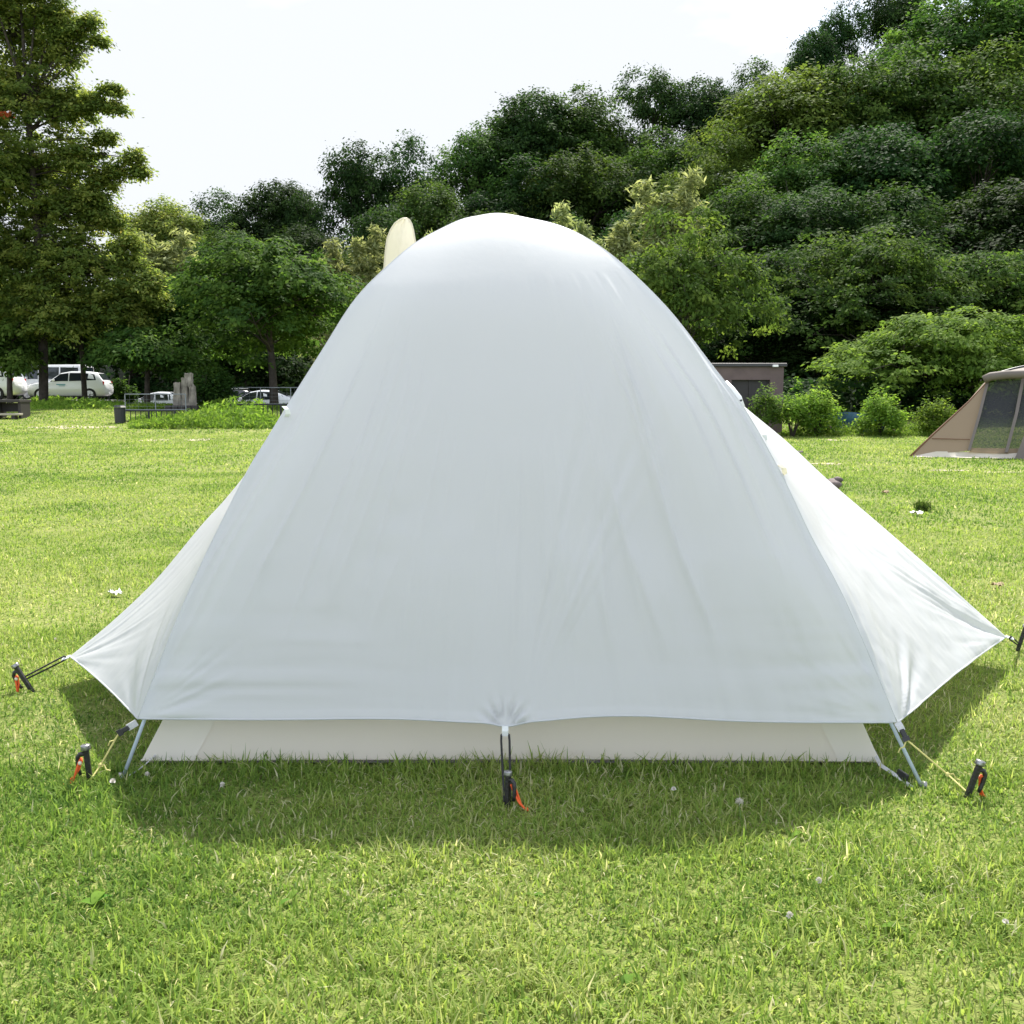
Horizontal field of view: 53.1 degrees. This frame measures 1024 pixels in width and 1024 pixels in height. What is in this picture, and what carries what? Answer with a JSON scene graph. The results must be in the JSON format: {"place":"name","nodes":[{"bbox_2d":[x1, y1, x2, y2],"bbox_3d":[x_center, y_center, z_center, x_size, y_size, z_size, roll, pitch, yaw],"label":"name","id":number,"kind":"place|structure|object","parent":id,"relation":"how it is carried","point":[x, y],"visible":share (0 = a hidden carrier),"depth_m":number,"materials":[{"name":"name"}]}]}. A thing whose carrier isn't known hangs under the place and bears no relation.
{"place":"outdoors","nodes":[
{"label":"outdoors","id":0,"kind":"place"},
{"bbox_2d":[6,349,950,398],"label":"hill","id":1,"kind":"structure","parent":0,"point":[121,373],"depth_m":84.78,"materials":[{"name":"green plant"}]},
{"bbox_2d":[0,315,57,402],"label":"tree","id":2,"kind":"object","parent":1,"relation":"on","point":[19,357],"visible":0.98,"depth_m":45.07,"materials":[{"name":"green plant"}]},
{"bbox_2d":[71,324,200,395],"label":"shade tree","id":3,"kind":"object","parent":1,"relation":"on","point":[136,374],"visible":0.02,"depth_m":68.30,"materials":[{"name":"green plant"}]},
{"bbox_2d":[72,325,221,403],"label":"cherry tree","id":4,"kind":"object","parent":1,"relation":"on","point":[133,348],"visible":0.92,"depth_m":44.40,"materials":[{"name":"green plant"}]},
{"bbox_2d":[135,231,179,377],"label":"bamboo plume","id":5,"kind":"object","parent":1,"relation":"on","point":[153,255],"visible":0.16,"depth_m":73.74,"materials":[{"name":"green plant"}]},
{"bbox_2d":[98,193,218,281],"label":"hill tree","id":6,"kind":"object","parent":1,"relation":"on","point":[161,223],"visible":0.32,"depth_m":88.38,"materials":[{"name":"green plant"}]},
{"bbox_2d":[155,226,208,376],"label":"bamboo plume","id":7,"kind":"object","parent":1,"relation":"on","point":[172,249],"visible":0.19,"depth_m":74.10,"materials":[{"name":"green plant"}]},
{"bbox_2d":[180,186,253,255],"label":"hill tree","id":8,"kind":"object","parent":1,"relation":"on","point":[214,222],"visible":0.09,"depth_m":92.52,"materials":[{"name":"green plant"}]},
{"bbox_2d":[185,222,279,384],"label":"hill tree","id":9,"kind":"object","parent":1,"relation":"on","point":[212,236],"visible":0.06,"depth_m":80.90,"materials":[{"name":"green plant"}]},
{"bbox_2d":[140,230,367,402],"bbox_3d":[-10.560,-8.427,46.273,10.303,7.555,10.861,-5,8,-38],"label":"cherry tree","id":10,"kind":"object","parent":1,"relation":"on","point":[277,302],"visible":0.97,"depth_m":43.67,"materials":[{"name":"green plant"}]},
{"bbox_2d":[193,314,314,392],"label":"shade tree","id":11,"kind":"object","parent":1,"relation":"on","point":[291,368],"visible":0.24,"depth_m":66.08,"materials":[{"name":"green plant"}]},
{"bbox_2d":[218,177,338,255],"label":"hill tree","id":12,"kind":"object","parent":1,"relation":"on","point":[262,210],"visible":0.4,"depth_m":91.41,"materials":[{"name":"green plant"}]},
{"bbox_2d":[246,217,338,357],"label":"hill tree","id":13,"kind":"object","parent":1,"relation":"on","point":[307,242],"visible":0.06,"depth_m":78.54,"materials":[{"name":"green plant"}]},
{"bbox_2d":[273,184,325,250],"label":"hill tree","id":14,"kind":"object","parent":1,"relation":"on","point":[292,213],"visible":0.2,"depth_m":89.95,"materials":[{"name":"green plant"}]},
{"bbox_2d":[298,237,354,364],"bbox_3d":[-10.974,-11.152,62.842,4.425,11.242,4.733,0,6,2],"label":"bamboo plume","id":15,"kind":"object","parent":1,"relation":"on","point":[333,247],"visible":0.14,"depth_m":62.11,"materials":[{"name":"green plant"}]},
{"bbox_2d":[309,237,360,341],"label":"hill tree","id":16,"kind":"object","parent":1,"relation":"on","point":[344,259],"visible":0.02,"depth_m":75.82,"materials":[{"name":"green plant"}]},
{"bbox_2d":[308,137,405,271],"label":"hill tree","id":17,"kind":"object","parent":1,"relation":"on","point":[357,181],"visible":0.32,"depth_m":86.18,"materials":[{"name":"green plant"}]},
{"bbox_2d":[343,222,387,290],"bbox_3d":[-8.387,-11.668,63.205,4.422,12.193,4.568,-3,7,-27],"label":"bamboo plume","id":18,"kind":"object","parent":1,"relation":"on","point":[361,265],"visible":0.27,"depth_m":62.27,"materials":[{"name":"green plant"}]},
{"bbox_2d":[315,196,432,347],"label":"hill tree","id":19,"kind":"object","parent":1,"relation":"on","point":[365,221],"visible":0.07,"depth_m":72.72,"materials":[{"name":"green plant"}]},
{"bbox_2d":[362,129,466,235],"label":"hill tree","id":20,"kind":"object","parent":1,"relation":"on","point":[410,145],"visible":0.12,"depth_m":87.81,"materials":[{"name":"green plant"}]},
{"bbox_2d":[367,172,469,260],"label":"hill tree","id":21,"kind":"object","parent":1,"relation":"on","point":[423,207],"visible":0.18,"depth_m":77.92,"materials":[{"name":"green plant"}]},
{"bbox_2d":[420,120,524,233],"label":"hill tree","id":22,"kind":"object","parent":1,"relation":"on","point":[458,157],"visible":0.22,"depth_m":87.17,"materials":[{"name":"green plant"}]},
{"bbox_2d":[432,207,513,228],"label":"hill tree","id":23,"kind":"object","parent":1,"relation":"on","point":[476,213],"visible":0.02,"depth_m":71.93,"materials":[{"name":"green plant"}]},
{"bbox_2d":[4,349,965,399],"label":"undergrowth","id":24,"kind":"object","parent":1,"relation":"on","point":[716,361],"visible":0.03,"depth_m":66.21,"materials":[{"name":"green plant"}]},
{"bbox_2d":[3,369,974,415],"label":"undergrowth","id":25,"kind":"object","parent":1,"relation":"on","point":[911,398],"visible":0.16,"depth_m":37.98,"materials":[{"name":"green plant"}]},
{"bbox_2d":[460,84,598,230],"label":"hill tree","id":26,"kind":"object","parent":1,"relation":"on","point":[522,123],"visible":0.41,"depth_m":87.48,"materials":[{"name":"green plant"}]},
{"bbox_2d":[457,151,601,235],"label":"hill tree","id":27,"kind":"object","parent":1,"relation":"on","point":[510,202],"visible":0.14,"depth_m":80.64,"materials":[{"name":"green plant"}]},
{"bbox_2d":[550,200,581,234],"bbox_3d":[3.053,-11.756,58.129,4.403,11.780,4.262,-2,7,-14],"label":"bamboo plume","id":28,"kind":"object","parent":1,"relation":"on","point":[565,220],"visible":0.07,"depth_m":57.37,"materials":[{"name":"green plant"}]},
{"bbox_2d":[515,141,642,241],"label":"hill tree","id":29,"kind":"object","parent":1,"relation":"on","point":[578,176],"visible":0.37,"depth_m":80.31,"materials":[{"name":"green plant"}]},
{"bbox_2d":[572,219,606,249],"bbox_3d":[4.231,-11.484,59.367,3.859,10.875,3.608,1,7,7],"label":"bamboo plume","id":30,"kind":"object","parent":1,"relation":"on","point":[586,232],"visible":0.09,"depth_m":58.70,"materials":[{"name":"green plant"}]},
{"bbox_2d":[522,80,660,207],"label":"hill tree","id":31,"kind":"object","parent":1,"relation":"on","point":[601,138],"visible":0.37,"depth_m":88.28,"materials":[{"name":"green plant"}]},
{"bbox_2d":[603,228,631,261],"bbox_3d":[5.614,-10.694,56.099,4.069,9.951,3.938,0,6,-2],"label":"bamboo plume","id":32,"kind":"object","parent":1,"relation":"on","point":[614,244],"visible":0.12,"depth_m":54.69,"materials":[{"name":"green plant"}]},
{"bbox_2d":[593,204,693,267],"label":"hill tree","id":33,"kind":"object","parent":1,"relation":"on","point":[621,220],"visible":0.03,"depth_m":63.26,"materials":[{"name":"green plant"}]},
{"bbox_2d":[598,62,691,214],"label":"hill tree","id":34,"kind":"object","parent":1,"relation":"on","point":[644,111],"visible":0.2,"depth_m":93.26,"materials":[{"name":"green plant"}]},
{"bbox_2d":[607,176,690,328],"bbox_3d":[7.401,-11.964,55.908,5.370,12.665,5.548,-6,9,-42],"label":"bamboo plume","id":35,"kind":"object","parent":1,"relation":"on","point":[643,195],"visible":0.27,"depth_m":55.36,"materials":[{"name":"green plant"}]},
{"bbox_2d":[587,123,720,235],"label":"hill tree","id":36,"kind":"object","parent":1,"relation":"on","point":[652,169],"visible":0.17,"depth_m":80.86,"materials":[{"name":"green plant"}]},
{"bbox_2d":[652,164,715,333],"bbox_3d":[9.489,-12.314,56.536,4.849,13.339,4.533,4,7,29],"label":"bamboo plume","id":37,"kind":"object","parent":1,"relation":"on","point":[685,189],"visible":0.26,"depth_m":55.80,"materials":[{"name":"green plant"}]},
{"bbox_2d":[651,72,741,184],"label":"hill tree","id":38,"kind":"object","parent":1,"relation":"on","point":[701,107],"visible":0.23,"depth_m":92.29,"materials":[{"name":"green plant"}]},
{"bbox_2d":[646,114,770,221],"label":"hill tree","id":39,"kind":"object","parent":1,"relation":"on","point":[716,164],"visible":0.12,"depth_m":74.79,"materials":[{"name":"green plant"}]},
{"bbox_2d":[708,54,780,183],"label":"hill tree","id":40,"kind":"object","parent":1,"relation":"on","point":[762,66],"visible":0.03,"depth_m":95.90,"materials":[{"name":"green plant"}]},
{"bbox_2d":[687,170,815,362],"bbox_3d":[13.811,-13.431,62.127,12.546,14.360,13.175,-4,7,-29],"label":"hill tree","id":41,"kind":"object","parent":1,"relation":"on","point":[740,217],"visible":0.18,"depth_m":60.42,"materials":[{"name":"green plant"}]},
{"bbox_2d":[686,245,857,375],"bbox_3d":[13.072,-9.268,51.701,9.664,8.184,10.319,-2,7,-18],"label":"hill tree","id":42,"kind":"object","parent":1,"relation":"on","point":[760,344],"visible":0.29,"depth_m":49.83,"materials":[{"name":"green plant"}]},
{"bbox_2d":[682,58,885,216],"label":"hill tree","id":43,"kind":"object","parent":1,"relation":"on","point":[774,108],"visible":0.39,"depth_m":77.16,"materials":[{"name":"green plant"}]},
{"bbox_2d":[715,178,900,378],"bbox_3d":[17.961,-12.335,58.638,13.313,12.911,12.900,5,8,40],"label":"hill tree","id":44,"kind":"object","parent":1,"relation":"on","point":[796,217],"visible":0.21,"depth_m":56.70,"materials":[{"name":"green plant"}]},
{"bbox_2d":[719,123,896,235],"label":"hill tree","id":45,"kind":"object","parent":1,"relation":"on","point":[800,177],"visible":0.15,"depth_m":67.19,"materials":[{"name":"green plant"}]},
{"bbox_2d":[781,24,848,167],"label":"hill tree","id":46,"kind":"object","parent":1,"relation":"on","point":[807,53],"visible":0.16,"depth_m":101.56,"materials":[{"name":"green plant"}]},
{"bbox_2d":[812,0,874,79],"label":"hill tree","id":47,"kind":"object","parent":1,"relation":"on","point":[845,33],"visible":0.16,"depth_m":104.48,"materials":[{"name":"green plant"}]},
{"bbox_2d":[767,52,932,194],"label":"hill tree","id":48,"kind":"object","parent":1,"relation":"on","point":[869,77],"visible":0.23,"depth_m":75.82,"materials":[{"name":"green plant"}]},
{"bbox_2d":[749,278,996,381],"bbox_3d":[17.014,-8.185,49.889,12.166,6.403,11.033,-2,7,-16],"label":"hill tree","id":49,"kind":"object","parent":1,"relation":"on","point":[802,349],"visible":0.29,"depth_m":47.78,"materials":[{"name":"green plant"}]},
{"bbox_2d":[795,119,994,378],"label":"hill tree","id":50,"kind":"object","parent":1,"relation":"on","point":[888,158],"visible":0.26,"depth_m":65.25,"materials":[{"name":"green plant"}]},
{"bbox_2d":[848,0,942,92],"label":"hill tree","id":51,"kind":"object","parent":1,"relation":"on","point":[890,14],"visible":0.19,"depth_m":105.07,"materials":[{"name":"green plant"}]},
{"bbox_2d":[814,178,1002,329],"bbox_3d":[21.155,-12.078,57.288,12.216,12.696,13.045,-6,9,-44],"label":"hill tree","id":52,"kind":"object","parent":1,"relation":"on","point":[915,228],"visible":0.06,"depth_m":54.89,"materials":[{"name":"green plant"}]},
{"bbox_2d":[812,37,1023,203],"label":"hill tree","id":53,"kind":"object","parent":1,"relation":"on","point":[928,76],"visible":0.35,"depth_m":75.24,"materials":[{"name":"green plant"}]},
{"bbox_2d":[858,0,1023,104],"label":"hill tree","id":54,"kind":"object","parent":1,"relation":"on","point":[948,26],"visible":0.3,"depth_m":83.33,"materials":[{"name":"green plant"}]},
{"bbox_2d":[897,263,1023,364],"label":"hill tree","id":55,"kind":"object","parent":1,"relation":"on","point":[1011,312],"visible":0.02,"depth_m":48.92,"materials":[{"name":"green plant"}]},
{"bbox_2d":[901,100,1023,235],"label":"hill tree","id":56,"kind":"object","parent":1,"relation":"on","point":[972,153],"visible":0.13,"depth_m":65.28,"materials":[{"name":"green plant"}]},
{"bbox_2d":[913,28,1023,205],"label":"hill tree","id":57,"kind":"object","parent":1,"relation":"on","point":[1003,82],"visible":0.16,"depth_m":76.38,"materials":[{"name":"green plant"}]},
{"bbox_2d":[919,174,1023,292],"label":"hill tree","id":58,"kind":"object","parent":1,"relation":"on","point":[1005,214],"visible":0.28,"depth_m":54.76,"materials":[{"name":"green plant"}]},
{"bbox_2d":[939,0,1023,85],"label":"hill tree","id":59,"kind":"object","parent":1,"relation":"on","point":[1019,57],"visible":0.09,"depth_m":84.25,"materials":[{"name":"green plant"}]},
{"bbox_2d":[0,0,982,290],"label":"sky","id":60,"kind":"structure","parent":0,"point":[232,95],"materials":[{"name":"white"}]},
{"bbox_2d":[0,402,1023,1023],"bbox_3d":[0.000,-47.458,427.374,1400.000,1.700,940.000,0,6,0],"label":"ground","id":61,"kind":"structure","parent":0,"point":[810,1004],"depth_m":2.78,"materials":[{"name":"green plant"}]},
{"bbox_2d":[0,400,30,418],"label":"picnic bench","id":62,"kind":"object","parent":61,"relation":"on","point":[21,408],"visible":0.96,"depth_m":36.49,"materials":[{"name":"grey wood"}]},
{"bbox_2d":[11,662,34,692],"bbox_3d":[-2.000,0.729,4.173,0.102,0.215,0.041,-31,6,3],"label":"tent peg","id":63,"kind":"object","parent":61,"relation":"on","point":[21,675],"visible":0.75,"depth_m":4.17,"materials":[{"name":"metal"}]},
{"bbox_2d":[3,282,112,372],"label":"shade tree","id":64,"kind":"object","parent":61,"relation":"on","point":[65,358],"visible":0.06,"depth_m":64.55,"materials":[{"name":"green plant"}]},
{"bbox_2d":[23,299,118,400],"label":"slim tree","id":65,"kind":"object","parent":61,"relation":"on","point":[80,347],"visible":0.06,"depth_m":48.36,"materials":[{"name":"green plant"}]},
{"bbox_2d":[28,395,126,409],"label":"weeds","id":66,"kind":"object","parent":61,"relation":"on","point":[57,402],"visible":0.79,"depth_m":42.62,"materials":[{"name":"green plant"}]},
{"bbox_2d":[70,743,91,783],"bbox_3d":[-1.345,0.822,3.176,0.096,0.200,0.029,-3,7,-22],"label":"tent peg","id":67,"kind":"object","parent":61,"relation":"on","point":[85,749],"visible":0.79,"depth_m":3.17,"materials":[{"name":"black metal"}]},
{"bbox_2d":[0,0,187,400],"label":"maple tree","id":68,"kind":"object","parent":61,"relation":"on","point":[50,259],"visible":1,"depth_m":45.20,"materials":[{"name":"green plant"}]},
{"bbox_2d":[80,891,111,903],"bbox_3d":[-0.986,0.914,2.428,0.051,0.021,0.077,6,9,42],"label":"broadleaf weed","id":69,"kind":"object","parent":61,"relation":"on","point":[97,895],"visible":1,"depth_m":2.42,"materials":[{"name":"green plant"}]},
{"bbox_2d":[114,405,125,422],"bbox_3d":[-13.039,-3.252,34.051,0.430,0.600,0.430,0,6,0],"label":"waste bin","id":70,"kind":"object","parent":61,"relation":"on","point":[120,414],"visible":0.99,"depth_m":33.92,"materials":[{"name":"grey metal"}]},
{"bbox_2d":[110,367,141,403],"bbox_3d":[-19.494,-5.982,51.588,1.693,3.004,1.616,-5,8,-40],"label":"bush","id":71,"kind":"object","parent":61,"relation":"on","point":[121,388],"visible":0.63,"depth_m":51.48,"materials":[{"name":"green plant"}]},
{"bbox_2d":[124,394,186,411],"bbox_3d":[-13.850,-4.193,39.781,2.398,0.797,0.044,0,6,0],"label":"wire fence","id":72,"kind":"object","parent":61,"relation":"on","point":[155,399],"visible":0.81,"depth_m":39.76,"materials":[{"name":"metal"}]},
{"bbox_2d":[76,269,250,381],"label":"cherry tree","id":73,"kind":"object","parent":61,"relation":"on","point":[207,342],"visible":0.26,"depth_m":47.31,"materials":[{"name":"green plant"}]},
{"bbox_2d":[165,373,200,410],"bbox_3d":[-13.056,-4.735,40.654,1.286,1.593,0.657,0,6,0],"label":"stone marker","id":74,"kind":"object","parent":61,"relation":"on","point":[186,386],"visible":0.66,"depth_m":40.58,"materials":[{"name":"grey stone"}]},
{"bbox_2d":[126,406,279,428],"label":"weeds","id":75,"kind":"object","parent":61,"relation":"on","point":[190,418],"visible":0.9,"depth_m":32.18,"materials":[{"name":"green plant"}]},
{"bbox_2d":[126,397,287,409],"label":"weeds","id":76,"kind":"object","parent":61,"relation":"on","point":[150,403],"visible":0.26,"depth_m":41.07,"materials":[{"name":"green plant"}]},
{"bbox_2d":[168,358,246,403],"bbox_3d":[-12.643,-5.341,42.725,3.322,2.148,3.297,0,6,0],"label":"bush","id":77,"kind":"object","parent":61,"relation":"on","point":[210,387],"visible":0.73,"depth_m":42.29,"materials":[{"name":"green plant"}]},
{"bbox_2d":[200,395,274,421],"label":"weeds","id":78,"kind":"object","parent":61,"relation":"on","point":[227,407],"visible":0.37,"depth_m":35.41,"materials":[{"name":"green plant"}]},
{"bbox_2d":[504,770,528,810],"bbox_3d":[0.011,0.846,2.983,0.083,0.175,0.034,3,3,40],"label":"tent peg","id":79,"kind":"object","parent":61,"relation":"on","point":[509,780],"visible":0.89,"depth_m":2.99,"materials":[{"name":"metal"}]},
{"bbox_2d":[25,213,1018,801],"bbox_3d":[0.204,-0.234,4.221,4.394,2.001,2.681,0,6,0],"label":"white tent","id":80,"kind":"object","parent":61,"relation":"on","point":[517,485],"visible":0.99,"depth_m":3.37,"materials":[{"name":"fabric"}]},
{"bbox_2d":[613,199,801,360],"bbox_3d":[6.549,-8.278,41.539,9.015,8.744,8.161,-4,8,-35],"label":"limbed tree","id":81,"kind":"object","parent":61,"relation":"on","point":[677,279],"visible":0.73,"depth_m":39.91,"materials":[{"name":"green plant"}]},
{"bbox_2d":[711,363,786,432],"bbox_3d":[5.615,-3.389,31.364,4.760,2.221,3.250,0,6,0],"label":"hut","id":82,"kind":"object","parent":61,"relation":"on","point":[745,380],"visible":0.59,"depth_m":29.84,"materials":[{"name":"metal"}]},
{"bbox_2d":[747,382,782,424],"bbox_3d":[7.034,-2.810,28.471,1.036,1.631,1.211,-3,7,-27],"label":"bush","id":83,"kind":"object","parent":61,"relation":"on","point":[768,408],"visible":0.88,"depth_m":28.27,"materials":[{"name":"green plant"}]},
{"bbox_2d":[770,376,813,436],"bbox_3d":[7.713,-2.870,28.398,1.424,1.769,1.421,0,6,0],"label":"bush","id":84,"kind":"object","parent":61,"relation":"on","point":[802,411],"visible":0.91,"depth_m":28.30,"materials":[{"name":"green plant"}]},
{"bbox_2d":[790,386,848,435],"bbox_3d":[8.643,-2.806,28.872,1.740,1.513,1.646,0,6,0],"label":"bush","id":85,"kind":"object","parent":61,"relation":"on","point":[822,407],"visible":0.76,"depth_m":28.54,"materials":[{"name":"green plant"}]},
{"bbox_2d":[808,411,892,431],"bbox_3d":[9.880,-2.562,29.791,2.577,0.783,0.186,0,6,0],"label":"blue sheet","id":86,"kind":"object","parent":61,"relation":"on","point":[849,416],"visible":0.09,"depth_m":29.77,"materials":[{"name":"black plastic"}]},
{"bbox_2d":[716,223,999,387],"bbox_3d":[16.333,-9.291,48.988,13.580,8.496,10.786,0,6,0],"label":"cherry tree","id":87,"kind":"object","parent":61,"relation":"on","point":[883,259],"visible":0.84,"depth_m":46.55,"materials":[{"name":"green plant"}]},
{"bbox_2d":[781,421,935,436],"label":"weeds","id":88,"kind":"object","parent":61,"relation":"on","point":[911,430],"visible":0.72,"depth_m":28.79,"materials":[{"name":"green plant"}]},
{"bbox_2d":[851,386,913,435],"bbox_3d":[10.377,-2.801,28.755,1.707,1.528,1.722,0,6,0],"label":"bush","id":89,"kind":"object","parent":61,"relation":"on","point":[880,412],"visible":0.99,"depth_m":28.51,"materials":[{"name":"green plant"}]},
{"bbox_2d":[801,303,1023,405],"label":"cherry tree","id":90,"kind":"object","parent":61,"relation":"on","point":[948,349],"visible":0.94,"depth_m":35.50,"materials":[{"name":"green plant"}]},
{"bbox_2d":[909,394,956,431],"bbox_3d":[11.910,-2.715,28.884,1.311,1.331,1.503,0,6,0],"label":"bush","id":91,"kind":"object","parent":61,"relation":"on","point":[934,418],"visible":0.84,"depth_m":28.61,"materials":[{"name":"green plant"}]},
{"bbox_2d":[910,365,1023,458],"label":"tan tent","id":92,"kind":"object","parent":61,"relation":"on","point":[986,420],"visible":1,"depth_m":19.97,"materials":[{"name":"fabric"}]},
{"bbox_2d":[971,380,1020,447],"bbox_3d":[9.434,-1.899,19.965,0.592,1.354,1.194,5,8,38],"label":"mesh window","id":93,"kind":"structure","parent":92,"relation":"in","point":[996,418],"depth_m":19.95,"materials":[{"name":"grey fabric"}]},
{"bbox_2d":[1009,385,1023,448],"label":"mesh window","id":94,"kind":"structure","parent":92,"relation":"in","point":[1018,433],"depth_m":19.73,"materials":[{"name":"grey fabric"}]},
{"bbox_2d":[918,248,1023,348],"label":"cherry tree","id":95,"kind":"object","parent":61,"relation":"on","point":[1012,270],"visible":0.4,"depth_m":48.06,"materials":[{"name":"green plant"}]},
{"bbox_2d":[963,759,987,799],"bbox_3d":[1.400,0.845,3.071,0.094,0.199,0.038,18,6,-2],"label":"tent peg","id":96,"kind":"object","parent":61,"relation":"on","point":[976,774],"visible":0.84,"depth_m":3.06,"materials":[{"name":"metal"}]},
{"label":"car park","id":97,"kind":"structure","parent":0,"visible":0},
{"bbox_2d":[0,371,26,399],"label":"parked car","id":98,"kind":"object","parent":97,"relation":"on","point":[19,384],"visible":0.62,"depth_m":52.13,"materials":[{"name":"white paint"}]},
{"bbox_2d":[21,365,93,399],"bbox_3d":[-25.636,-7.284,57.477,3.930,1.962,2.034,0,6,-2],"label":"parked car","id":99,"kind":"object","parent":97,"relation":"on","point":[54,371],"visible":0.17,"depth_m":56.64,"materials":[{"name":"white paint"}]},
{"bbox_2d":[27,371,113,398],"bbox_3d":[-23.270,-6.655,53.958,3.984,1.506,1.806,0,6,-4],"label":"parked car","id":100,"kind":"object","parent":97,"relation":"on","point":[69,384],"visible":0.76,"depth_m":53.25,"materials":[{"name":"white paint"}]},
{"bbox_2d":[138,392,172,403],"bbox_3d":[-19.812,-5.976,57.140,4.350,1.482,1.915,0,6,3],"label":"parked car","id":101,"kind":"object","parent":97,"relation":"on","point":[163,397],"visible":0.11,"depth_m":56.33,"materials":[{"name":"silver metal"}]},
{"bbox_2d":[237,390,291,402],"bbox_3d":[-14.179,-5.991,57.170,4.872,1.660,2.144,0,6,3],"label":"parked car","id":102,"kind":"object","parent":97,"relation":"on","point":[264,393],"visible":0.14,"depth_m":56.29,"materials":[{"name":"silver metal"}]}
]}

